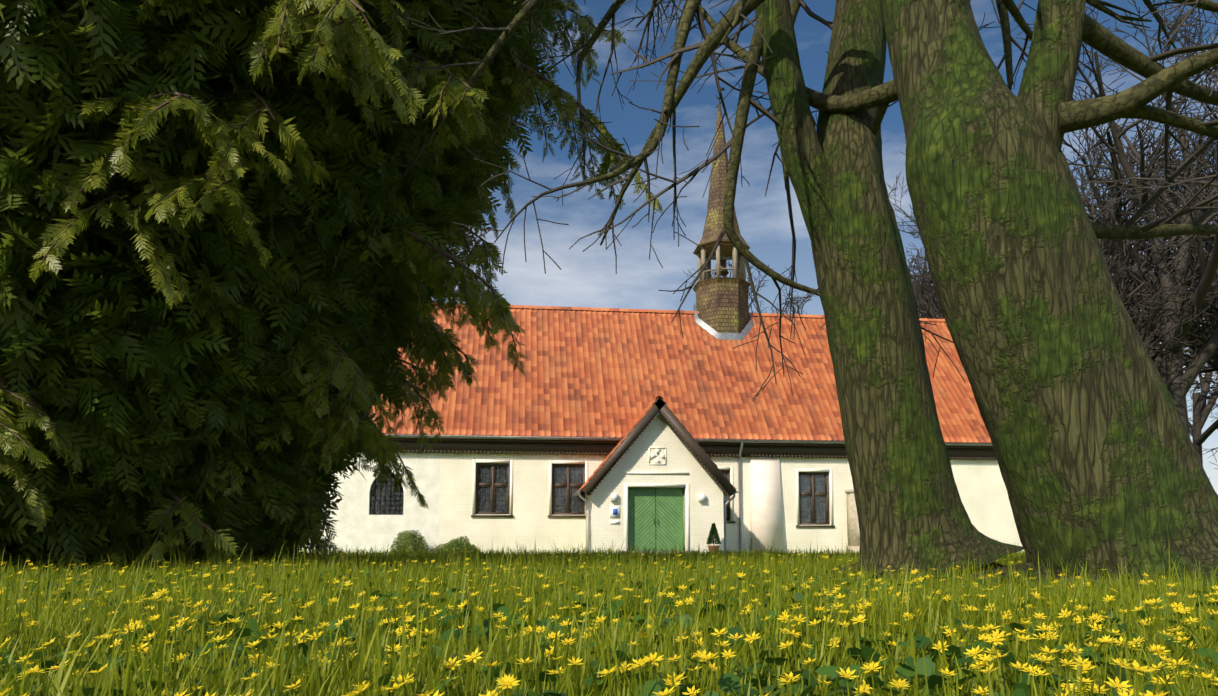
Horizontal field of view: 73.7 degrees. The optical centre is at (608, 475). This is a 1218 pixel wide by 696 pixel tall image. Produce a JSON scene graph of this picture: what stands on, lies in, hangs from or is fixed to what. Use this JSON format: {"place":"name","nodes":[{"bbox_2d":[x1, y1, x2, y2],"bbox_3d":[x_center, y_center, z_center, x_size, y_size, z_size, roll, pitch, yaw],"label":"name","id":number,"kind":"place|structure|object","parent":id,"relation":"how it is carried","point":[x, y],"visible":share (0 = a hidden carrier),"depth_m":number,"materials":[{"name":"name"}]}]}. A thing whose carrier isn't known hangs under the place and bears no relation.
{"place":"outdoors","nodes":[
{"label":"outdoors","id":0,"kind":"place"},
{"bbox_2d":[0,537,1217,695],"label":"lawn grass","id":1,"kind":"structure","parent":0,"point":[333,680],"depth_m":1.86,"materials":[{"name":"green plant"}]},
{"bbox_2d":[9,553,1212,695],"bbox_3d":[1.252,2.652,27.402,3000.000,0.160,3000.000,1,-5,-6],"label":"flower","id":2,"kind":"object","parent":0,"point":[591,600],"depth_m":4.99,"materials":[{"name":"plant"}]},
{"bbox_2d":[0,0,561,577],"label":"conifer tree","id":3,"kind":"object","parent":2,"relation":"on","point":[150,392],"visible":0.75,"depth_m":6.92,"materials":[{"name":"green plant"}]},
{"bbox_2d":[0,0,662,569],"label":"conifer foliage","id":4,"kind":"object","parent":3,"relation":"attached to","point":[290,138],"visible":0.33,"depth_m":7.05,"materials":[{"name":"green plant"}]},
{"bbox_2d":[0,548,1217,695],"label":"yellow flowers","id":5,"kind":"object","parent":2,"relation":"on","point":[725,682],"visible":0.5,"depth_m":1.46,"materials":[{"name":"yellow plant"}]},
{"bbox_2d":[573,398,738,553],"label":"porch bargeboards","id":6,"kind":"object","parent":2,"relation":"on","point":[656,408],"visible":1,"depth_m":24.99,"materials":[{"name":"wood"}]},
{"bbox_2d":[621,551,697,556],"bbox_3d":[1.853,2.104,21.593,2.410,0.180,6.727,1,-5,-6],"label":"doorstep","id":7,"kind":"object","parent":2,"relation":"on","point":[657,552],"depth_m":24.46,"materials":[{"name":"grey stone"}]},
{"bbox_2d":[348,434,996,552],"bbox_3d":[1.138,-1.730,32.242,27.650,9.776,9.910,1,-5,-6],"label":"gutter and downpipe","id":8,"kind":"object","parent":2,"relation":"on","point":[744,448],"visible":0.42,"depth_m":27.43,"materials":[{"name":"black metal"}]},
{"bbox_2d":[363,0,1027,576],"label":"chestnut tree","id":9,"kind":"object","parent":2,"relation":"on","point":[908,504],"depth_m":6.13,"materials":[{"name":"plant"}]},
{"bbox_2d":[708,539,719,552],"bbox_3d":[3.187,2.163,24.680,0.370,0.500,0.370,1,-5,-6],"label":"terracotta pot","id":10,"kind":"object","parent":2,"relation":"on","point":[711,547],"visible":0.71,"depth_m":24.54,"materials":[{"name":"orange ceramic"}]},
{"bbox_2d":[706,523,720,544],"bbox_3d":[3.189,1.759,24.710,0.479,0.673,0.476,1,-5,-6],"label":"potted shrub","id":11,"kind":"object","parent":10,"relation":"on","point":[713,533],"visible":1,"depth_m":24.63,"materials":[{"name":"green plant"}]},
{"bbox_2d":[750,459,782,552],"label":"buttress","id":12,"kind":"structure","parent":2,"relation":"on","point":[765,509],"depth_m":27.85,"materials":[{"name":"white paint"}]},
{"bbox_2d":[390,478,1209,553],"bbox_3d":[16.939,1.178,31.257,48.284,4.492,10.818,2,-5,-22],"label":"shrub hedge","id":13,"kind":"object","parent":2,"relation":"on","point":[408,540],"visible":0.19,"depth_m":25.98,"materials":[{"name":"green plant"}]},
{"bbox_2d":[438,0,1217,585],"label":"chestnut tree","id":14,"kind":"object","parent":2,"relation":"on","point":[1096,456],"depth_m":4.65,"materials":[{"name":"plant"}]},
{"bbox_2d":[845,490,859,552],"bbox_3d":[8.950,1.697,28.070,1.450,2.420,0.415,1,-5,-6],"label":"memorial stele","id":15,"kind":"object","parent":2,"relation":"on","point":[853,533],"visible":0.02,"depth_m":27.89,"materials":[{"name":"stone"}]},
{"bbox_2d":[812,561,1206,593],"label":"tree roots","id":16,"kind":"object","parent":2,"relation":"on","point":[1025,566],"visible":0.1,"depth_m":4.88,"materials":[{"name":"green plant"}]},
{"bbox_2d":[1135,318,1217,428],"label":"ivy trees","id":17,"kind":"object","parent":2,"relation":"on","point":[1156,337],"depth_m":50.47,"materials":[{"name":"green plant"}]},
{"bbox_2d":[586,412,723,553],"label":"porch walls","id":18,"kind":"structure","parent":0,"point":[659,431],"depth_m":25.16,"materials":[{"name":"white paint"}]},
{"bbox_2d":[579,396,735,492],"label":"porch roof","id":19,"kind":"structure","parent":18,"relation":"on","point":[646,410],"depth_m":25.11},
{"bbox_2d":[610,447,705,550],"bbox_3d":[1.498,0.934,25.140,2.960,3.630,0.410,1,-5,-6],"label":"porch door and fittings","id":20,"kind":"structure","parent":18,"relation":"attached to","point":[653,513],"depth_m":25.22,"materials":[{"name":"green wood"}]},
{"bbox_2d":[299,442,1023,554],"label":"church walls","id":21,"kind":"structure","parent":0,"point":[444,482],"depth_m":27.13,"materials":[{"name":"white paint"}]},
{"bbox_2d":[366,460,834,526],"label":"window frames","id":22,"kind":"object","parent":21,"relation":"in","point":[493,481],"depth_m":27.37,"materials":[{"name":"brown wood"}]},
{"bbox_2d":[364,304,991,443],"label":"tiled roof","id":23,"kind":"structure","parent":21,"relation":"on","point":[603,372],"depth_m":29.76,"materials":[{"name":"tile"}]},
{"bbox_2d":[693,87,749,332],"bbox_3d":[4.613,-10.664,33.485,2.236,11.360,2.236,1,-5,-6],"label":"steeple","id":24,"kind":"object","parent":23,"relation":"on","point":[721,304],"depth_m":32.67,"materials":[{"name":"brown wood"}]},
{"bbox_2d":[694,309,753,339],"bbox_3d":[4.613,-6.021,33.079,2.402,1.601,2.402,1,-5,-6],"label":"roof flashing","id":25,"kind":"object","parent":23,"relation":"attached to","point":[730,336],"visible":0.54,"depth_m":32.08,"materials":[{"name":"metal"}]},
{"bbox_2d":[432,0,1217,493],"label":"sky","id":26,"kind":"structure","parent":0,"point":[588,278],"materials":[{"name":"blue"}]},
{"bbox_2d":[681,0,1217,468],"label":"trees","id":27,"kind":"object","parent":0,"point":[1143,302],"depth_m":36.79,"materials":[{"name":"brown plant"}]}
]}

